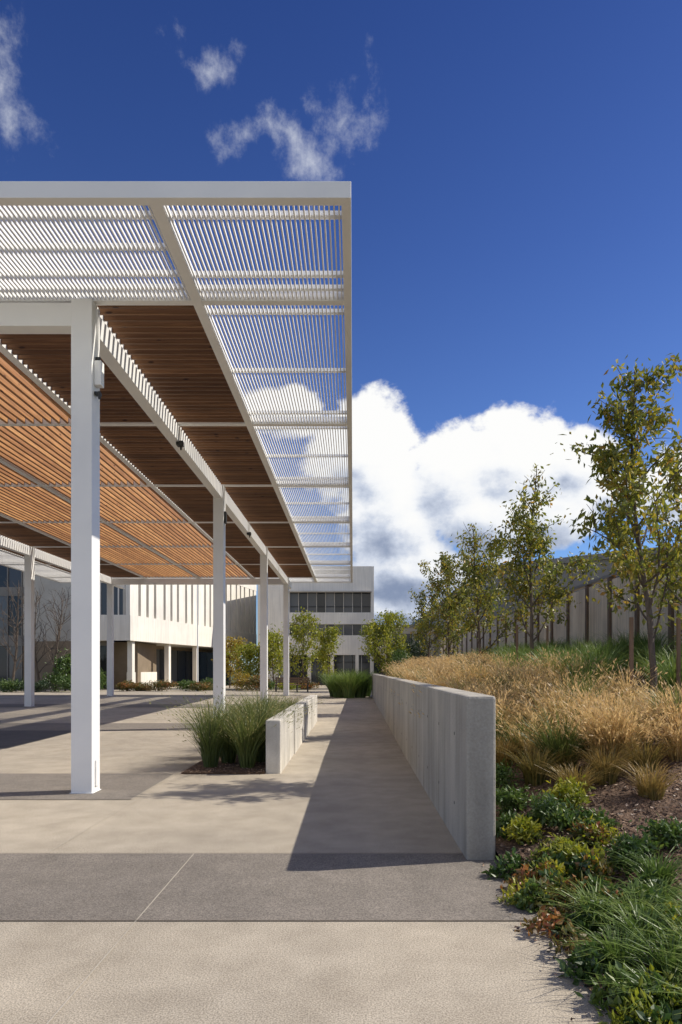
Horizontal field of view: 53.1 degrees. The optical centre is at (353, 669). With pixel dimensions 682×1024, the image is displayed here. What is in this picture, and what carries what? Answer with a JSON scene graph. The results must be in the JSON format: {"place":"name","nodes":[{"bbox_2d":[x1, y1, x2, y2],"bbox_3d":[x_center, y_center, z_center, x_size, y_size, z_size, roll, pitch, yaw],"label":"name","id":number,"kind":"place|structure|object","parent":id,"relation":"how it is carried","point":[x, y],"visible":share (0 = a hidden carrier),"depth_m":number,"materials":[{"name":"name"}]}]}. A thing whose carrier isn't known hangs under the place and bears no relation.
{"place":"outdoors","nodes":[
{"label":"outdoors","id":0,"kind":"place"},
{"bbox_2d":[266,695,316,773],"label":"planter wall","id":1,"kind":"structure","parent":0,"point":[282,746],"depth_m":11.54,"materials":[{"name":"grey concrete"}]},
{"bbox_2d":[0,685,615,1023],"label":"plaza paving","id":2,"kind":"structure","parent":0,"point":[330,874],"depth_m":4.90,"materials":[{"name":"concrete"}]},
{"bbox_2d":[0,678,23,692],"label":"shrub","id":3,"kind":"object","parent":2,"relation":"on","point":[9,685],"visible":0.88,"depth_m":40.75,"materials":[{"name":"green plant"}]},
{"bbox_2d":[0,579,43,688],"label":"bare tree","id":4,"kind":"object","parent":2,"relation":"on","point":[15,641],"visible":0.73,"depth_m":41.80,"materials":[{"name":"brown plant"}]},
{"bbox_2d":[14,680,57,691],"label":"shrub","id":5,"kind":"object","parent":2,"relation":"on","point":[42,685],"visible":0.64,"depth_m":40.84,"materials":[{"name":"green plant"}]},
{"bbox_2d":[14,587,65,689],"bbox_3d":[-20.500,-1.983,43.822,3.040,6.940,3.337,0,0,0],"label":"bare tree","id":6,"kind":"object","parent":2,"relation":"on","point":[35,659],"visible":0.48,"depth_m":43.87,"materials":[{"name":"brown plant"}]},
{"bbox_2d":[37,586,70,690],"bbox_3d":[-18.867,-2.042,43.599,2.795,7.049,2.830,0,0,39],"label":"bare tree","id":7,"kind":"object","parent":2,"relation":"on","point":[58,635],"visible":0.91,"depth_m":43.29,"materials":[{"name":"brown plant"}]},
{"bbox_2d":[42,669,67,691],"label":"shrub","id":8,"kind":"object","parent":2,"relation":"on","point":[55,677],"visible":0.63,"depth_m":41.81,"materials":[{"name":"green plant"}]},
{"bbox_2d":[44,648,70,690],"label":"plaza tree","id":9,"kind":"object","parent":2,"relation":"on","point":[64,665],"visible":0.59,"depth_m":42.60,"materials":[{"name":"green plant"}]},
{"bbox_2d":[54,674,70,690],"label":"shrub","id":10,"kind":"object","parent":2,"relation":"on","point":[66,682],"visible":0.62,"depth_m":40.66,"materials":[{"name":"green plant"}]},
{"bbox_2d":[100,668,106,689],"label":"shrub","id":11,"kind":"object","parent":2,"relation":"on","point":[103,676],"visible":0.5,"depth_m":43.15,"materials":[{"name":"green plant"}]},
{"bbox_2d":[115,679,138,690],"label":"shrub","id":12,"kind":"object","parent":2,"relation":"on","point":[125,685],"visible":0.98,"depth_m":42.66,"materials":[{"name":"red plant"}]},
{"bbox_2d":[0,565,256,689],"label":"white office building","id":13,"kind":"structure","parent":2,"relation":"on","point":[155,632],"depth_m":47.73,"materials":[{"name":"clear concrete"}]},
{"bbox_2d":[126,682,155,690],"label":"shrub","id":14,"kind":"object","parent":2,"relation":"on","point":[140,687],"visible":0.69,"depth_m":43.25,"materials":[{"name":"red plant"}]},
{"bbox_2d":[143,679,177,690],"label":"shrub","id":15,"kind":"object","parent":2,"relation":"on","point":[161,685],"visible":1,"depth_m":42.74,"materials":[{"name":"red plant"}]},
{"bbox_2d":[0,181,352,793],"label":"pergola","id":16,"kind":"object","parent":2,"relation":"on","point":[133,450],"visible":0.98,"depth_m":10.86,"materials":[{"name":"white paint"}]},
{"bbox_2d":[174,679,195,690],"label":"shrub","id":17,"kind":"object","parent":2,"relation":"on","point":[182,684],"visible":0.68,"depth_m":43.68,"materials":[{"name":"green plant"}]},
{"bbox_2d":[196,585,197,690],"bbox_3d":[-9.800,-2.350,43.000,0.228,7.500,0.240,0,0,0],"label":"flag pole","id":18,"kind":"object","parent":2,"relation":"on","point":[197,634],"visible":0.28,"depth_m":42.96,"materials":[{"name":"white metal"}]},
{"bbox_2d":[188,681,212,691],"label":"shrub","id":19,"kind":"object","parent":2,"relation":"on","point":[198,686],"visible":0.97,"depth_m":42.64,"materials":[{"name":"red plant"}]},
{"bbox_2d":[200,677,227,689],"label":"shrub","id":20,"kind":"object","parent":2,"relation":"on","point":[208,680],"visible":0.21,"depth_m":44.72,"materials":[{"name":"green plant"}]},
{"bbox_2d":[181,754,265,773],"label":"planter soil","id":21,"kind":"structure","parent":2,"relation":"on","point":[228,764],"depth_m":10.72,"materials":[{"name":"brown soil"}]},
{"bbox_2d":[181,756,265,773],"bbox_3d":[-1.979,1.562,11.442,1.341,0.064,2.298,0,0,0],"label":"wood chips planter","id":22,"kind":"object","parent":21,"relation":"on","point":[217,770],"visible":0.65,"depth_m":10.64,"materials":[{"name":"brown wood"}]},
{"bbox_2d":[211,636,248,687],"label":"plaza tree","id":23,"kind":"object","parent":2,"relation":"on","point":[230,671],"visible":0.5,"depth_m":49.78,"materials":[{"name":"green plant"}]},
{"bbox_2d":[149,685,322,767],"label":"planter grass","id":24,"kind":"structure","parent":2,"relation":"on","point":[241,732],"depth_m":10.96,"materials":[{"name":"green plant"}]},
{"bbox_2d":[230,671,253,690],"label":"shrub","id":25,"kind":"object","parent":2,"relation":"on","point":[242,680],"visible":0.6,"depth_m":44.05,"materials":[{"name":"plant"}]},
{"bbox_2d":[226,641,270,676],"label":"plaza tree","id":26,"kind":"object","parent":2,"relation":"on","point":[247,652],"visible":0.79,"depth_m":46.78,"materials":[{"name":"green plant"}]},
{"bbox_2d":[239,675,272,690],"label":"shrub","id":27,"kind":"object","parent":2,"relation":"on","point":[254,683],"visible":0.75,"depth_m":42.78,"materials":[{"name":"red plant"}]},
{"bbox_2d":[257,680,274,690],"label":"shrub","id":28,"kind":"object","parent":2,"relation":"on","point":[272,683],"visible":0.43,"depth_m":43.83,"materials":[{"name":"green plant"}]},
{"bbox_2d":[253,624,292,689],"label":"plaza tree","id":29,"kind":"object","parent":2,"relation":"on","point":[275,643],"visible":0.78,"depth_m":45.64,"materials":[{"name":"green plant"}]},
{"bbox_2d":[274,677,298,691],"bbox_3d":[-4.100,0.930,42.045,1.500,0.900,0.530,0,0,0],"label":"park bench","id":30,"kind":"object","parent":2,"relation":"on","point":[278,680],"visible":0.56,"depth_m":42.24,"materials":[{"name":"brown wood"}]},
{"bbox_2d":[273,683,300,689],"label":"shrub","id":31,"kind":"object","parent":2,"relation":"on","point":[291,687],"visible":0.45,"depth_m":43.14,"materials":[{"name":"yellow plant"}]},
{"bbox_2d":[289,677,309,691],"bbox_3d":[-3.400,0.930,41.345,1.500,0.900,0.530,0,0,0],"label":"park bench","id":32,"kind":"object","parent":2,"relation":"on","point":[307,680],"visible":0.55,"depth_m":41.54,"materials":[{"name":"brown wood"}]},
{"bbox_2d":[279,606,323,677],"bbox_3d":[-3.703,-1.511,48.141,3.236,5.986,3.087,0,0,0],"label":"plaza tree","id":33,"kind":"object","parent":2,"relation":"on","point":[300,638],"visible":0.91,"depth_m":47.94,"materials":[{"name":"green plant"}]},
{"bbox_2d":[294,679,319,689],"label":"shrub","id":34,"kind":"object","parent":2,"relation":"on","point":[304,687],"visible":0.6,"depth_m":45.98,"materials":[{"name":"red plant"}]},
{"bbox_2d":[310,621,342,677],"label":"plaza tree","id":35,"kind":"object","parent":2,"relation":"on","point":[327,642],"visible":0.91,"depth_m":49.67,"materials":[{"name":"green plant"}]},
{"bbox_2d":[315,669,381,697],"bbox_3d":[-0.183,0.669,33.743,4.254,1.502,4.434,0,0,0],"label":"green grass clump","id":36,"kind":"object","parent":2,"relation":"on","point":[349,685],"visible":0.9,"depth_m":33.08,"materials":[{"name":"green plant"}]},
{"bbox_2d":[372,674,494,859],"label":"concrete retaining wall","id":37,"kind":"structure","parent":2,"relation":"on","point":[460,770],"depth_m":6.58,"materials":[{"name":"grey concrete"}]},
{"bbox_2d":[480,863,611,1022],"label":"fallen leaves","id":38,"kind":"object","parent":2,"relation":"on","point":[517,927],"visible":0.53,"depth_m":3.87,"materials":[{"name":"brown plant"}]},
{"bbox_2d":[279,593,370,683],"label":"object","id":39,"kind":"object","parent":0,"point":[281,676],"visible":0.14,"depth_m":60.50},
{"bbox_2d":[0,0,681,669],"label":"sky","id":40,"kind":"structure","parent":0,"point":[513,168],"materials":[{"name":"blue"}]},
{"bbox_2d":[226,670,500,858],"bbox_3d":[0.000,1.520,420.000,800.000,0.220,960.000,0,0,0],"label":"ground","id":41,"kind":"structure","parent":0,"point":[232,682],"depth_m":72.77,"materials":[{"name":"brown soil"}]},
{"bbox_2d":[258,591,373,683],"bbox_3d":[-3.283,-2.750,60.250,10.235,8.300,0.480,0,0,0],"label":"solid bay","id":42,"kind":"object","parent":41,"relation":"on","point":[275,601],"visible":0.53,"depth_m":60.01,"materials":[{"name":"white concrete"}]},
{"bbox_2d":[258,566,373,654],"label":"bands","id":43,"kind":"object","parent":42,"relation":"attached to","point":[363,578],"visible":0.53,"depth_m":60.00,"materials":[{"name":"white concrete"}]},
{"bbox_2d":[289,593,361,679],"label":"mullions","id":44,"kind":"object","parent":42,"relation":"attached to","point":[334,624],"visible":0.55,"depth_m":60.20,"materials":[{"name":"black metal"}]},
{"bbox_2d":[290,593,369,684],"bbox_3d":[-2.029,-2.770,60.330,7.082,8.240,0.060,0,0,0],"label":"glass","id":45,"kind":"object","parent":42,"relation":"attached to","point":[338,602],"visible":0.53,"depth_m":60.30,"materials":[{"name":"black glass"}]},
{"bbox_2d":[289,591,370,592],"bbox_3d":[-2.000,-6.800,59.748,7.200,0.100,0.497,0,0,0],"label":"sunshade","id":46,"kind":"object","parent":42,"relation":"attached to","point":[329,591],"visible":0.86,"depth_m":59.73,"materials":[{"name":"grey metal"}]},
{"bbox_2d":[290,606,370,662],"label":"transoms","id":47,"kind":"object","parent":42,"relation":"attached to","point":[331,606],"visible":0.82,"depth_m":60.22,"materials":[{"name":"metal"}]},
{"bbox_2d":[308,655,373,682],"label":"piers","id":48,"kind":"structure","parent":41,"relation":"on","point":[357,664],"depth_m":60.00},
{"bbox_2d":[415,554,661,657],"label":"volume","id":49,"kind":"structure","parent":41,"relation":"on","point":[576,582],"depth_m":42.74,"materials":[{"name":"concrete"}]},
{"bbox_2d":[411,545,679,624],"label":"roof parapet","id":50,"kind":"structure","parent":49,"relation":"on","point":[565,560],"depth_m":41.35,"materials":[{"name":"concrete"}]},
{"bbox_2d":[374,627,433,673],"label":"walls","id":51,"kind":"structure","parent":0,"point":[410,629],"depth_m":75.00,"materials":[{"name":"grey concrete"}]},
{"bbox_2d":[374,634,425,672],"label":"windows","id":52,"kind":"structure","parent":51,"relation":"attached to","point":[375,664],"depth_m":74.94,"materials":[{"name":"black glass"}]},
{"bbox_2d":[371,662,681,1019],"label":"planting bed soil","id":53,"kind":"structure","parent":0,"point":[616,799],"depth_m":6.12,"materials":[{"name":"brown soil"}]},
{"bbox_2d":[358,609,414,674],"bbox_3d":[2.039,-1.211,41.976,3.577,5.326,4.041,0,0,0],"label":"yellow green tree","id":54,"kind":"object","parent":53,"relation":"on","point":[374,631],"visible":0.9,"depth_m":41.72,"materials":[{"name":"green plant"}]},
{"bbox_2d":[385,643,414,675],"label":"evergreen shrub","id":55,"kind":"object","parent":53,"relation":"on","point":[396,657],"visible":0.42,"depth_m":37.81,"materials":[{"name":"green plant"}]},
{"bbox_2d":[403,635,434,663],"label":"evergreen shrub","id":56,"kind":"object","parent":53,"relation":"on","point":[418,652],"visible":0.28,"depth_m":41.77,"materials":[{"name":"green plant"}]},
{"bbox_2d":[406,580,465,657],"bbox_3d":[4.503,-2.271,36.570,3.097,5.016,2.999,0,0,-25],"label":"cherry tree","id":57,"kind":"object","parent":53,"relation":"on","point":[421,631],"visible":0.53,"depth_m":36.35,"materials":[{"name":"green plant"}]},
{"bbox_2d":[418,551,490,656],"bbox_3d":[4.388,-2.451,30.044,3.154,5.359,2.815,0,0,-33],"label":"cherry tree","id":58,"kind":"object","parent":53,"relation":"on","point":[449,605],"visible":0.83,"depth_m":29.75,"materials":[{"name":"green plant"}]},
{"bbox_2d":[437,522,580,656],"bbox_3d":[5.096,-2.395,22.696,4.482,5.320,3.024,0,0,28],"label":"cherry tree","id":59,"kind":"object","parent":53,"relation":"on","point":[471,569],"visible":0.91,"depth_m":22.94,"materials":[{"name":"green plant"}]},
{"bbox_2d":[495,758,525,790],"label":"perennial shrub","id":60,"kind":"object","parent":53,"relation":"on","point":[502,775],"visible":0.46,"depth_m":7.10,"materials":[{"name":"green plant"}]},
{"bbox_2d":[495,783,537,815],"bbox_3d":[1.519,1.249,6.496,0.442,0.314,0.446,0,0,-38],"label":"perennial shrub","id":61,"kind":"object","parent":53,"relation":"on","point":[506,800],"visible":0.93,"depth_m":6.44,"materials":[{"name":"green plant"}]},
{"bbox_2d":[501,813,544,845],"bbox_3d":[1.431,1.367,5.766,0.392,0.292,0.318,0,0,0],"label":"perennial shrub","id":62,"kind":"object","parent":53,"relation":"on","point":[525,829],"visible":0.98,"depth_m":5.71,"materials":[{"name":"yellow plant"}]},
{"bbox_2d":[381,646,681,768],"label":"golden grass","id":63,"kind":"structure","parent":53,"relation":"on","point":[671,726],"depth_m":8.58,"materials":[{"name":"dry golden grass"}]},
{"bbox_2d":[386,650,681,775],"bbox_3d":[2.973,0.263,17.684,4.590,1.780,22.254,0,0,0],"label":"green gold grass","id":64,"kind":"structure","parent":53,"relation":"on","point":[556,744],"depth_m":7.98,"materials":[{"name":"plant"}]},
{"bbox_2d":[483,463,602,660],"bbox_3d":[4.617,-2.241,16.595,2.619,5.665,2.501,0,0,-32],"label":"cherry tree","id":65,"kind":"object","parent":53,"relation":"on","point":[539,542],"visible":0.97,"depth_m":16.46,"materials":[{"name":"green plant"}]},
{"bbox_2d":[526,789,584,834],"bbox_3d":[1.724,1.214,5.899,0.469,0.352,0.545,0,0,-37],"label":"perennial shrub","id":66,"kind":"object","parent":53,"relation":"on","point":[545,805],"visible":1,"depth_m":5.82,"materials":[{"name":"green plant"}]},
{"bbox_2d":[441,555,681,657],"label":"panel fence","id":67,"kind":"object","parent":53,"relation":"on","point":[589,617],"visible":0.15,"depth_m":23.09,"materials":[{"name":"concrete"}]},
{"bbox_2d":[500,838,625,958],"bbox_3d":[1.399,1.462,4.548,0.860,0.344,1.845,0,0,16],"label":"red groundcover","id":68,"kind":"object","parent":53,"relation":"on","point":[542,915],"visible":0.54,"depth_m":4.51,"materials":[{"name":"green plant"}]},
{"bbox_2d":[542,774,595,810],"bbox_3d":[1.973,1.134,6.222,0.437,0.350,0.454,0,0,-33],"label":"perennial shrub","id":69,"kind":"object","parent":53,"relation":"on","point":[571,791],"visible":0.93,"depth_m":6.20,"materials":[{"name":"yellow plant"}]},
{"bbox_2d":[544,832,600,864],"bbox_3d":[1.641,1.390,5.192,0.405,0.274,0.384,0,0,0],"label":"perennial shrub","id":70,"kind":"object","parent":53,"relation":"on","point":[568,846],"visible":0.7,"depth_m":5.13,"materials":[{"name":"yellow plant"}]},
{"bbox_2d":[480,806,681,1023],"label":"groundcover plants","id":71,"kind":"object","parent":53,"relation":"on","point":[585,963],"visible":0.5,"depth_m":4.11,"materials":[{"name":"green plant"}]},
{"bbox_2d":[571,720,592,749],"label":"perennial shrub","id":72,"kind":"object","parent":53,"relation":"on","point":[582,739],"visible":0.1,"depth_m":7.91,"materials":[{"name":"green plant"}]},
{"bbox_2d":[495,730,681,800],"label":"rust grass","id":73,"kind":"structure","parent":53,"relation":"on","point":[538,770],"depth_m":6.88,"materials":[{"name":"beige plant"}]},
{"bbox_2d":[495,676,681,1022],"bbox_3d":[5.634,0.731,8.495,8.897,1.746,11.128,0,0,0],"label":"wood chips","id":74,"kind":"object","parent":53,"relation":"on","point":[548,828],"visible":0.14,"depth_m":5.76,"materials":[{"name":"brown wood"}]},
{"bbox_2d":[566,819,611,846],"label":"perennial shrub","id":75,"kind":"object","parent":53,"relation":"on","point":[590,831],"visible":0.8,"depth_m":5.43,"materials":[{"name":"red plant"}]},
{"bbox_2d":[497,813,681,1023],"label":"yellow groundcover","id":76,"kind":"object","parent":53,"relation":"on","point":[613,1016],"visible":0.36,"depth_m":3.94,"materials":[{"name":"green plant"}]},
{"bbox_2d":[528,841,681,1014],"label":"liriope grass","id":77,"kind":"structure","parent":53,"relation":"on","point":[645,942],"depth_m":3.71,"materials":[{"name":"green plant"}]},
{"bbox_2d":[550,353,681,703],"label":"cherry tree","id":78,"kind":"object","parent":53,"relation":"on","point":[627,492],"visible":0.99,"depth_m":10.00,"materials":[{"name":"green plant"}]},
{"bbox_2d":[604,831,666,871],"bbox_3d":[2.067,1.335,4.997,0.424,0.302,0.468,0,0,0],"label":"perennial shrub","id":79,"kind":"object","parent":53,"relation":"on","point":[633,843],"visible":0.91,"depth_m":4.97,"materials":[{"name":"green plant"}]},
{"bbox_2d":[598,435,681,645],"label":"cherry tree","id":80,"kind":"object","parent":53,"relation":"on","point":[678,492],"visible":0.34,"depth_m":12.30,"materials":[{"name":"green plant"}]},
{"bbox_2d":[629,811,681,850],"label":"perennial shrub","id":81,"kind":"object","parent":53,"relation":"on","point":[665,832],"visible":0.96,"depth_m":5.16,"materials":[{"name":"green plant"}]},
{"bbox_2d":[439,626,681,698],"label":"tall green grass","id":82,"kind":"structure","parent":0,"point":[613,651],"depth_m":13.31,"materials":[{"name":"green plant"}]}
]}

